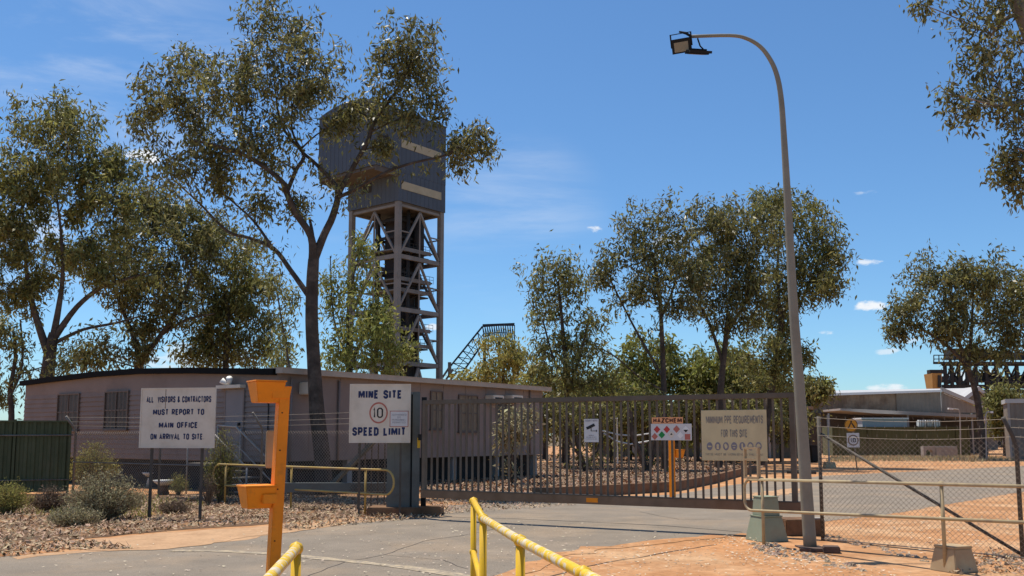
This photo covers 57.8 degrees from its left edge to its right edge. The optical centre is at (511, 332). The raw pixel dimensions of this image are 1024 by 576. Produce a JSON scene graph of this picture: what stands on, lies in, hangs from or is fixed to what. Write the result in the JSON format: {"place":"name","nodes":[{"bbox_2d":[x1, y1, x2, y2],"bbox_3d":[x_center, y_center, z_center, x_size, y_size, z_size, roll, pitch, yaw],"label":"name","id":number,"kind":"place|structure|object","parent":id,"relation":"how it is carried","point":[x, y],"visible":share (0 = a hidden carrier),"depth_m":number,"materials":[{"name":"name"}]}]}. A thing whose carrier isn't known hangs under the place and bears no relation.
{"place":"outdoors","nodes":[
{"label":"outdoors","id":0,"kind":"place"},
{"bbox_2d":[18,493,202,517],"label":"grass","id":1,"kind":"structure","parent":0,"point":[154,506],"depth_m":19.37,"materials":[{"name":"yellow plant"}]},
{"bbox_2d":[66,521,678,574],"bbox_3d":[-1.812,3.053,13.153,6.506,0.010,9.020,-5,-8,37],"label":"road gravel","id":2,"kind":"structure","parent":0,"point":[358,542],"depth_m":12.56,"materials":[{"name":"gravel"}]},
{"bbox_2d":[318,99,446,378],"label":"headframe tower","id":3,"kind":"structure","parent":0,"point":[405,210],"depth_m":157.86,"materials":[{"name":"metal"}]},
{"bbox_2d":[0,466,1023,575],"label":"road","id":4,"kind":"structure","parent":0,"point":[415,531],"depth_m":14.86,"materials":[{"name":"asphalt"}]},
{"bbox_2d":[13,516,443,558],"bbox_3d":[-3.927,3.287,15.257,0.985,0.001,8.204,-4,-8,35],"label":"dust drift","id":5,"kind":"object","parent":4,"relation":"on","point":[82,551],"visible":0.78,"depth_m":12.79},
{"bbox_2d":[236,379,291,572],"bbox_3d":[-2.480,1.550,9.216,0.459,2.140,0.460,4,-8,-34],"label":"card reader post","id":6,"kind":"object","parent":4,"relation":"on","point":[261,496],"visible":1,"depth_m":9.14,"materials":[{"name":"metal"}]},
{"bbox_2d":[172,550,469,575],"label":"painted line","id":7,"kind":"object","parent":4,"relation":"on","point":[430,570],"visible":0.87,"depth_m":11.67,"materials":[{"name":"paint"}]},
{"bbox_2d":[308,526,508,575],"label":"road crack","id":8,"kind":"object","parent":4,"relation":"on","point":[384,554],"visible":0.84,"depth_m":12.58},
{"bbox_2d":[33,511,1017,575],"bbox_3d":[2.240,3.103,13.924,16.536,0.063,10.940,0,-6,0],"label":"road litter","id":9,"kind":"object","parent":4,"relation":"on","point":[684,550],"visible":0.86,"depth_m":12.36,"materials":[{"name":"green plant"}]},
{"bbox_2d":[469,517,737,531],"bbox_3d":[1.319,3.475,16.982,5.956,0.001,0.466,-3,-7,29],"label":"road seam","id":10,"kind":"object","parent":4,"relation":"on","point":[622,523],"visible":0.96,"depth_m":16.83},
{"bbox_2d":[495,533,745,575],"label":"dust drift","id":11,"kind":"object","parent":4,"relation":"on","point":[531,566],"visible":0.77,"depth_m":13.25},
{"bbox_2d":[668,440,685,496],"bbox_3d":[4.240,3.381,24.029,0.433,1.750,0.288,3,-7,-25],"label":"card reader post","id":12,"kind":"object","parent":4,"relation":"on","point":[676,453],"visible":0.46,"depth_m":23.89,"materials":[{"name":"metal"}]},
{"bbox_2d":[709,488,799,498],"bbox_3d":[6.715,4.368,25.072,1.315,0.001,6.817,-5,-8,40],"label":"yard patch","id":13,"kind":"object","parent":4,"relation":"on","point":[779,492],"visible":0.51,"depth_m":25.06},
{"bbox_2d":[0,446,1023,575],"bbox_3d":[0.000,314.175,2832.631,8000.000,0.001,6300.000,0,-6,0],"label":"ground","id":14,"kind":"structure","parent":0,"point":[872,557],"depth_m":13.30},
{"bbox_2d":[0,419,72,493],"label":"sheet fence","id":15,"kind":"object","parent":14,"relation":"on","point":[34,455],"visible":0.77,"depth_m":25.49,"materials":[{"name":"metal"}]},
{"bbox_2d":[0,312,89,419],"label":"gum tree","id":16,"kind":"object","parent":14,"relation":"on","point":[14,369],"visible":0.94,"depth_m":36.94,"materials":[{"name":"green plant"}]},
{"bbox_2d":[0,79,170,377],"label":"gum tree","id":17,"kind":"object","parent":14,"relation":"on","point":[93,193],"visible":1,"depth_m":40.13,"materials":[{"name":"green plant"}]},
{"bbox_2d":[69,439,125,485],"bbox_3d":[-12.037,3.719,26.589,1.809,1.648,1.400,0,-6,0],"label":"shrub","id":18,"kind":"object","parent":14,"relation":"on","point":[91,460],"visible":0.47,"depth_m":26.47,"materials":[{"name":"green plant"}]},
{"bbox_2d":[55,180,235,373],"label":"gum tree","id":19,"kind":"object","parent":14,"relation":"on","point":[161,218],"visible":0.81,"depth_m":44.12,"materials":[{"name":"green plant"}]},
{"bbox_2d":[27,522,346,550],"bbox_3d":[-4.566,3.257,15.017,2.084,0.001,5.698,-5,-8,39],"label":"sand patch","id":20,"kind":"object","parent":14,"relation":"on","point":[172,540],"visible":0.75,"depth_m":14.37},
{"bbox_2d":[0,492,385,543],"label":"verge","id":21,"kind":"structure","parent":14,"relation":"on","point":[64,536],"depth_m":17.45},
{"bbox_2d":[0,478,36,513],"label":"shrub","id":22,"kind":"object","parent":21,"relation":"on","point":[14,500],"visible":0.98,"depth_m":18.92,"materials":[{"name":"green plant"}]},
{"bbox_2d":[24,482,73,511],"bbox_3d":[-9.695,3.435,19.468,0.947,0.651,0.945,-6,-9,43],"label":"shrub","id":23,"kind":"object","parent":21,"relation":"on","point":[49,500],"visible":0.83,"depth_m":19.36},
{"bbox_2d":[42,502,107,526],"bbox_3d":[-7.773,3.203,16.430,1.181,0.447,0.833,0,-6,0],"label":"shrub","id":24,"kind":"object","parent":21,"relation":"on","point":[71,516],"visible":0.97,"depth_m":16.36,"materials":[{"name":"green plant"}]},
{"bbox_2d":[56,463,150,519],"bbox_3d":[-7.769,3.019,17.734,1.752,1.099,1.278,0,-6,0],"label":"shrub","id":25,"kind":"object","parent":21,"relation":"on","point":[112,502],"visible":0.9,"depth_m":17.57,"materials":[{"name":"green plant"}]},
{"bbox_2d":[153,480,173,494],"bbox_3d":[-9.433,4.184,25.119,0.560,0.394,0.546,0,-6,0],"label":"stone basin","id":26,"kind":"object","parent":21,"relation":"on","point":[163,486],"visible":0.52,"depth_m":24.99,"materials":[{"name":"grey concrete"}]},
{"bbox_2d":[154,496,193,513],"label":"shrub","id":27,"kind":"object","parent":21,"relation":"on","point":[179,506],"visible":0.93,"depth_m":19.06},
{"bbox_2d":[139,387,216,519],"bbox_3d":[-6.451,2.317,17.861,1.583,2.512,0.083,-1,-6,11],"label":"visitor sign","id":28,"kind":"object","parent":21,"relation":"on","point":[177,417],"visible":0.99,"depth_m":17.89,"materials":[{"name":"metal"}]},
{"bbox_2d":[168,474,191,494],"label":"shrub","id":29,"kind":"object","parent":21,"relation":"on","point":[181,485],"visible":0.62,"depth_m":24.84,"materials":[{"name":"green plant"}]},
{"bbox_2d":[197,471,220,504],"bbox_3d":[-6.952,3.555,21.229,0.561,0.795,0.459,0,-6,0],"label":"shrub","id":30,"kind":"object","parent":21,"relation":"on","point":[208,496],"visible":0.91,"depth_m":21.24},
{"bbox_2d":[203,427,244,502],"bbox_3d":[-6.924,3.096,22.131,1.031,1.904,1.003,5,-8,-37],"label":"shrub","id":31,"kind":"object","parent":21,"relation":"on","point":[220,473],"visible":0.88,"depth_m":22.04,"materials":[{"name":"green plant"}]},
{"bbox_2d":[65,411,386,508],"bbox_3d":[-7.451,3.016,22.506,11.563,2.141,0.397,-4,-8,33],"label":"chain link fence","id":32,"kind":"object","parent":21,"relation":"on","point":[351,464],"visible":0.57,"depth_m":21.94,"materials":[{"name":"metal"}]},
{"bbox_2d":[212,463,394,513],"bbox_3d":[-4.663,3.338,19.964,6.170,0.943,0.072,-5,-8,39],"label":"loop rail","id":33,"kind":"object","parent":21,"relation":"on","point":[364,493],"visible":0.91,"depth_m":19.34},
{"bbox_2d":[116,0,505,493],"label":"gum tree","id":34,"kind":"object","parent":21,"relation":"on","point":[304,97],"visible":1,"depth_m":25.99,"materials":[{"name":"green plant"}]},
{"bbox_2d":[285,443,386,508],"bbox_3d":[-3.790,2.804,20.027,2.380,1.980,0.294,0,-6,0],"label":"picket panel","id":35,"kind":"object","parent":21,"relation":"on","point":[290,487],"visible":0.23,"depth_m":19.94,"materials":[{"name":"grey metal"}]},
{"bbox_2d":[0,494,1023,574],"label":"leaf litter","id":36,"kind":"object","parent":21,"relation":"on","point":[58,546],"visible":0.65,"depth_m":17.19,"materials":[{"name":"gravel"}]},
{"bbox_2d":[158,208,303,367],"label":"gum tree","id":37,"kind":"object","parent":14,"relation":"on","point":[225,302],"visible":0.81,"depth_m":46.05,"materials":[{"name":"green plant"}]},
{"bbox_2d":[252,270,304,367],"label":"gum tree","id":38,"kind":"object","parent":14,"relation":"on","point":[282,329],"visible":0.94,"depth_m":40.30,"materials":[{"name":"green plant"}]},
{"bbox_2d":[264,541,302,575],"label":"guard rail","id":39,"kind":"object","parent":14,"relation":"on","point":[292,555],"visible":1,"depth_m":3.84,"materials":[{"name":"metal"}]},
{"bbox_2d":[19,367,551,493],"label":"office building","id":40,"kind":"structure","parent":14,"relation":"on","point":[113,393],"depth_m":29.09,"materials":[{"name":"paint"}]},
{"bbox_2d":[56,393,79,431],"bbox_3d":[-14.932,2.680,31.139,1.416,1.280,0.102,-4,-8,35],"label":"window","id":41,"kind":"structure","parent":40,"relation":"in","point":[68,405],"depth_m":31.14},
{"bbox_2d":[100,390,129,430],"bbox_3d":[-12.630,2.482,29.545,1.397,1.261,0.102,-4,-8,35],"label":"window","id":42,"kind":"structure","parent":40,"relation":"in","point":[116,403],"depth_m":29.56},
{"bbox_2d":[224,389,242,459],"bbox_3d":[-7.875,2.597,26.201,0.752,1.984,0.092,-4,-8,35],"label":"door","id":43,"kind":"structure","parent":40,"relation":"in","point":[234,398],"depth_m":26.23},
{"bbox_2d":[429,391,443,430],"bbox_3d":[-2.487,2.591,30.840,0.102,1.309,0.726,-4,-8,35],"label":"window","id":44,"kind":"structure","parent":40,"relation":"in","point":[434,395],"depth_m":30.84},
{"bbox_2d":[457,394,478,432],"bbox_3d":[-1.498,2.820,32.242,0.102,1.318,1.180,-4,-8,35],"label":"window","id":45,"kind":"structure","parent":40,"relation":"in","point":[460,396],"depth_m":32.24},
{"bbox_2d":[495,403,511,429],"bbox_3d":[-0.269,3.066,33.988,0.102,0.962,1.050,-4,-8,35],"label":"window","id":46,"kind":"structure","parent":40,"relation":"in","point":[499,404],"depth_m":33.87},
{"bbox_2d":[318,224,422,375],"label":"gum tree","id":47,"kind":"object","parent":14,"relation":"on","point":[376,330],"visible":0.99,"depth_m":42.04,"materials":[{"name":"green plant"}]},
{"bbox_2d":[349,384,410,515],"bbox_3d":[-2.631,2.329,18.451,1.218,2.618,0.078,0,-6,0],"label":"speed limit sign","id":48,"kind":"object","parent":14,"relation":"on","point":[379,413],"visible":1,"depth_m":18.49,"materials":[{"name":"metal"}]},
{"bbox_2d":[366,392,443,515],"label":"gate column","id":49,"kind":"structure","parent":14,"relation":"on","point":[410,461],"depth_m":18.65,"materials":[{"name":"metal"}]},
{"bbox_2d":[443,328,529,385],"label":"bush","id":50,"kind":"object","parent":14,"relation":"on","point":[508,361],"visible":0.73,"depth_m":69.49,"materials":[{"name":"green plant"}]},
{"bbox_2d":[488,403,545,485],"bbox_3d":[0.102,3.542,29.852,1.776,2.806,1.940,-3,-7,23],"label":"bush","id":51,"kind":"object","parent":14,"relation":"on","point":[517,432],"visible":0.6,"depth_m":29.67,"materials":[{"name":"green plant"}]},
{"bbox_2d":[469,497,600,575],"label":"guard rail","id":52,"kind":"object","parent":14,"relation":"on","point":[522,543],"visible":1,"depth_m":4.66,"materials":[{"name":"metal"}]},
{"bbox_2d":[508,357,576,459],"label":"bush","id":53,"kind":"object","parent":14,"relation":"on","point":[526,377],"visible":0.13,"depth_m":59.81,"materials":[{"name":"green plant"}]},
{"bbox_2d":[510,229,633,467],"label":"gum tree","id":54,"kind":"object","parent":14,"relation":"on","point":[564,288],"visible":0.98,"depth_m":44.07,"materials":[{"name":"green plant"}]},
{"bbox_2d":[543,367,602,461],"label":"bush","id":55,"kind":"object","parent":14,"relation":"on","point":[562,441],"visible":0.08,"depth_m":51.55,"materials":[{"name":"green plant"}]},
{"bbox_2d":[543,386,619,464],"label":"bush","id":56,"kind":"object","parent":14,"relation":"on","point":[557,429],"visible":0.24,"depth_m":45.64,"materials":[{"name":"green plant"}]},
{"bbox_2d":[542,390,623,470],"bbox_3d":[3.035,4.383,40.029,3.692,4.168,2.500,0,-6,0],"label":"bush","id":57,"kind":"object","parent":14,"relation":"on","point":[583,463],"visible":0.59,"depth_m":39.82,"materials":[{"name":"green plant"}]},
{"bbox_2d":[585,418,617,463],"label":"white rail fence","id":58,"kind":"object","parent":14,"relation":"on","point":[617,442],"visible":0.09,"depth_m":49.72,"materials":[{"name":"metal"}]},
{"bbox_2d":[560,362,644,462],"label":"bush","id":59,"kind":"object","parent":14,"relation":"on","point":[611,428],"visible":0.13,"depth_m":51.61,"materials":[{"name":"green plant"}]},
{"bbox_2d":[582,407,667,459],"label":"bush","id":60,"kind":"object","parent":14,"relation":"on","point":[624,431],"visible":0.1,"depth_m":57.43,"materials":[{"name":"green plant"}]},
{"bbox_2d":[602,429,652,466],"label":"rail fence","id":61,"kind":"object","parent":14,"relation":"on","point":[624,442],"visible":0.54,"depth_m":43.70,"materials":[{"name":"metal"}]},
{"bbox_2d":[551,544,716,575],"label":"dirt crack","id":62,"kind":"object","parent":14,"relation":"on","point":[637,557],"visible":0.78,"depth_m":12.28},
{"bbox_2d":[604,374,680,471],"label":"bush","id":63,"kind":"object","parent":14,"relation":"on","point":[631,427],"visible":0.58,"depth_m":40.02,"materials":[{"name":"green plant"}]},
{"bbox_2d":[532,465,756,494],"bbox_3d":[6.514,4.965,31.685,2.048,0.280,20.547,-4,-7,30],"label":"garden edging","id":64,"kind":"object","parent":14,"relation":"on","point":[661,484],"visible":0.61,"depth_m":25.71,"materials":[{"name":"metal"}]},
{"bbox_2d":[580,185,713,469],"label":"gum tree","id":65,"kind":"object","parent":14,"relation":"on","point":[649,262],"visible":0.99,"depth_m":42.13,"materials":[{"name":"green plant"}]},
{"bbox_2d":[608,324,697,460],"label":"bush","id":66,"kind":"object","parent":14,"relation":"on","point":[649,372],"visible":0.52,"depth_m":55.47,"materials":[{"name":"green plant"}]},
{"bbox_2d":[652,339,743,461],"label":"bush","id":67,"kind":"object","parent":14,"relation":"on","point":[698,374],"visible":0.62,"depth_m":53.83,"materials":[{"name":"green plant"}]},
{"bbox_2d":[608,385,789,463],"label":"bush","id":68,"kind":"object","parent":14,"relation":"on","point":[744,407],"visible":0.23,"depth_m":49.09,"materials":[{"name":"green plant"}]},
{"bbox_2d":[592,406,813,457],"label":"verandah building","id":69,"kind":"structure","parent":14,"relation":"on","point":[770,451],"depth_m":67.48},
{"bbox_2d":[668,334,756,452],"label":"bush","id":70,"kind":"object","parent":14,"relation":"on","point":[690,442],"visible":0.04,"depth_m":56.00,"materials":[{"name":"green plant"}]},
{"bbox_2d":[678,190,797,468],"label":"gum tree","id":71,"kind":"object","parent":14,"relation":"on","point":[749,282],"visible":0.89,"depth_m":44.23,"materials":[{"name":"green plant"}]},
{"bbox_2d":[669,31,821,547],"bbox_3d":[3.414,-0.764,13.665,2.045,7.722,0.348,0,-6,-1],"label":"street lamp","id":72,"kind":"object","parent":14,"relation":"on","point":[681,45],"visible":0.98,"depth_m":13.59,"materials":[{"name":"metal"}]},
{"bbox_2d":[702,350,792,462],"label":"bush","id":73,"kind":"object","parent":14,"relation":"on","point":[730,387],"visible":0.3,"depth_m":53.16,"materials":[{"name":"green plant"}]},
{"bbox_2d":[745,495,787,541],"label":"service pillar","id":74,"kind":"structure","parent":14,"relation":"on","point":[775,530],"depth_m":14.10,"materials":[{"name":"green plastic"}]},
{"bbox_2d":[760,365,821,461],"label":"bush","id":75,"kind":"object","parent":14,"relation":"on","point":[809,413],"visible":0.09,"depth_m":56.28,"materials":[{"name":"green plant"}]},
{"bbox_2d":[726,182,862,465],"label":"gum tree","id":76,"kind":"object","parent":14,"relation":"on","point":[822,280],"visible":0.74,"depth_m":47.02,"materials":[{"name":"green plant"}]},
{"bbox_2d":[781,517,824,535],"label":"concrete block","id":77,"kind":"structure","parent":14,"relation":"on","point":[793,526],"depth_m":14.82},
{"bbox_2d":[747,542,866,570],"bbox_3d":[3.785,2.954,12.356,0.685,0.031,2.894,1,-6,-9],"label":"rubble","id":78,"kind":"object","parent":14,"relation":"on","point":[804,555],"visible":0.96,"depth_m":12.44,"materials":[{"name":"stone"}]},
{"bbox_2d":[809,445,817,461],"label":"wheelie bin","id":79,"kind":"object","parent":14,"relation":"on","point":[813,453],"visible":0.66,"depth_m":55.34,"materials":[{"name":"black plastic"}]},
{"bbox_2d":[793,369,840,444],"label":"bush","id":80,"kind":"object","parent":14,"relation":"on","point":[826,390],"visible":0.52,"depth_m":65.33,"materials":[{"name":"green plant"}]},
{"bbox_2d":[799,545,839,553],"bbox_3d":[4.237,2.975,12.786,0.520,0.090,0.280,-2,-6,14],"label":"brick slab","id":81,"kind":"object","parent":14,"relation":"on","point":[832,549],"depth_m":12.74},
{"bbox_2d":[822,415,836,467],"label":"yard pole","id":82,"kind":"object","parent":14,"relation":"on","point":[829,464],"visible":0.7,"depth_m":45.80,"materials":[{"name":"grey metal"}]},
{"bbox_2d":[844,419,859,470],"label":"crossing sign","id":83,"kind":"object","parent":14,"relation":"on","point":[849,423],"visible":0.83,"depth_m":41.83,"materials":[{"name":"metal"}]},
{"bbox_2d":[825,534,928,561],"bbox_3d":[5.160,3.071,13.407,0.433,0.027,3.302,1,-6,-8],"label":"rubble","id":84,"kind":"object","parent":14,"relation":"on","point":[887,551],"visible":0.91,"depth_m":13.14,"materials":[{"name":"stone"}]},
{"bbox_2d":[743,447,1023,567],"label":"loop rail","id":85,"kind":"object","parent":14,"relation":"on","point":[941,485],"visible":1,"depth_m":11.78,"materials":[{"name":"beige metal"}]},
{"bbox_2d":[822,427,970,455],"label":"olive container","id":86,"kind":"object","parent":14,"relation":"on","point":[891,438],"visible":0.65,"depth_m":72.96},
{"bbox_2d":[806,388,992,454],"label":"long shed","id":87,"kind":"structure","parent":14,"relation":"on","point":[922,404],"depth_m":83.24,"materials":[{"name":"white paint"}]},
{"bbox_2d":[814,416,1023,560],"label":"chain link fence","id":88,"kind":"object","parent":14,"relation":"on","point":[1020,510],"visible":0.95,"depth_m":12.99,"materials":[{"name":"metal"}]},
{"bbox_2d":[916,420,926,426],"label":"water tote","id":89,"kind":"object","parent":14,"relation":"on","point":[920,423],"visible":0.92,"depth_m":74.15,"materials":[{"name":"white paint"}]},
{"bbox_2d":[921,446,934,455],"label":"concrete culvert","id":90,"kind":"object","parent":14,"relation":"on","point":[923,453],"visible":0.64,"depth_m":67.92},
{"bbox_2d":[931,420,940,426],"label":"water tote","id":91,"kind":"object","parent":14,"relation":"on","point":[936,424],"visible":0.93,"depth_m":74.15,"materials":[{"name":"white paint"}]},
{"bbox_2d":[935,446,957,456],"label":"concrete beam","id":92,"kind":"structure","parent":14,"relation":"on","point":[952,451],"depth_m":67.78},
{"bbox_2d":[875,238,1023,458],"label":"gum tree","id":93,"kind":"object","parent":14,"relation":"on","point":[946,330],"visible":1,"depth_m":61.89,"materials":[{"name":"green plant"}]},
{"bbox_2d":[930,543,977,573],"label":"concrete block","id":94,"kind":"structure","parent":14,"relation":"on","point":[959,556],"depth_m":10.90,"materials":[{"name":"beige concrete"}]},
{"bbox_2d":[948,408,960,454],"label":"yard lamp","id":95,"kind":"object","parent":14,"relation":"on","point":[960,424],"visible":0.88,"depth_m":69.68,"materials":[{"name":"metal"}]},
{"bbox_2d":[899,0,1023,217],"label":"gum tree","id":96,"kind":"object","parent":14,"relation":"on","point":[1008,173],"visible":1,"depth_m":14.96,"materials":[{"name":"green plant"}]},
{"bbox_2d":[941,386,997,449],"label":"gabled shed","id":97,"kind":"structure","parent":14,"relation":"on","point":[967,393],"depth_m":104.37,"materials":[{"name":"white paint"}]},
{"bbox_2d":[924,348,1023,446],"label":"processing plant","id":98,"kind":"object","parent":14,"relation":"on","point":[934,379],"visible":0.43,"depth_m":124.93,"materials":[{"name":"metal"}]},
{"bbox_2d":[985,411,992,457],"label":"yard lamp","id":99,"kind":"object","parent":14,"relation":"on","point":[986,429],"visible":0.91,"depth_m":59.65,"materials":[{"name":"metal"}]},
{"bbox_2d":[970,370,1023,455],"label":"bush","id":100,"kind":"object","parent":14,"relation":"on","point":[995,395],"visible":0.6,"depth_m":71.42,"materials":[{"name":"green plant"}]},
{"bbox_2d":[978,553,1023,567],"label":"rubble","id":101,"kind":"object","parent":14,"relation":"on","point":[1001,557],"visible":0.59,"depth_m":11.75,"materials":[{"name":"stone"}]},
{"bbox_2d":[1001,399,1023,459],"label":"corrugated shed","id":102,"kind":"structure","parent":14,"relation":"on","point":[1013,410],"depth_m":61.54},
{"bbox_2d":[0,0,1023,434],"label":"sky","id":103,"kind":"structure","parent":0,"point":[591,106],"materials":[{"name":"blue"}]},
{"bbox_2d":[548,435,584,445],"bbox_3d":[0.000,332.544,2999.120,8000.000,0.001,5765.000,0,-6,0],"label":"scrubland","id":104,"kind":"structure","parent":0,"point":[557,443],"depth_m":204.26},
{"bbox_2d":[443,323,515,381],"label":"conveyor gallery","id":105,"kind":"object","parent":104,"relation":"on","point":[449,370],"visible":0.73,"depth_m":170.85,"materials":[{"name":"grey metal"}]},
{"bbox_2d":[419,454,768,493],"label":"gravel","id":106,"kind":"structure","parent":0,"point":[632,472],"depth_m":35.79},
{"bbox_2d":[852,418,908,426],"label":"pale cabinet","id":107,"kind":"object","parent":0,"point":[874,422],"visible":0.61,"depth_m":75.64,"materials":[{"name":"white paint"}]},
{"bbox_2d":[826,454,1013,461],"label":"grass","id":108,"kind":"structure","parent":0,"point":[916,458],"depth_m":60.40,"materials":[{"name":"beige plant"}]},
{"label":"latch post","id":109,"kind":"object","parent":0,"visible":0},
{"bbox_2d":[420,392,800,510],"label":"sliding gate","id":110,"kind":"structure","parent":109,"relation":"attached to","point":[711,502],"depth_m":16.27,"materials":[{"name":"brown metal"}]},
{"bbox_2d":[584,419,598,441],"bbox_3d":[1.394,1.717,16.305,0.281,0.408,0.010,-3,-7,28],"label":"camera notice","id":111,"kind":"object","parent":110,"relation":"attached to","point":[591,430],"visible":1,"depth_m":16.30,"materials":[{"name":"white paint"}]},
{"bbox_2d":[651,417,691,439],"bbox_3d":[2.678,1.615,15.620,0.717,0.386,0.010,-3,-7,28],"label":"hazchem sign","id":112,"kind":"object","parent":110,"relation":"attached to","point":[665,428],"visible":1,"depth_m":15.63,"materials":[{"name":"white"}]},
{"bbox_2d":[701,410,767,460],"bbox_3d":[3.610,1.668,15.105,1.075,0.823,0.017,-3,-7,28],"label":"protective equipment sign","id":113,"kind":"object","parent":110,"relation":"attached to","point":[728,435],"visible":0.94,"depth_m":15.11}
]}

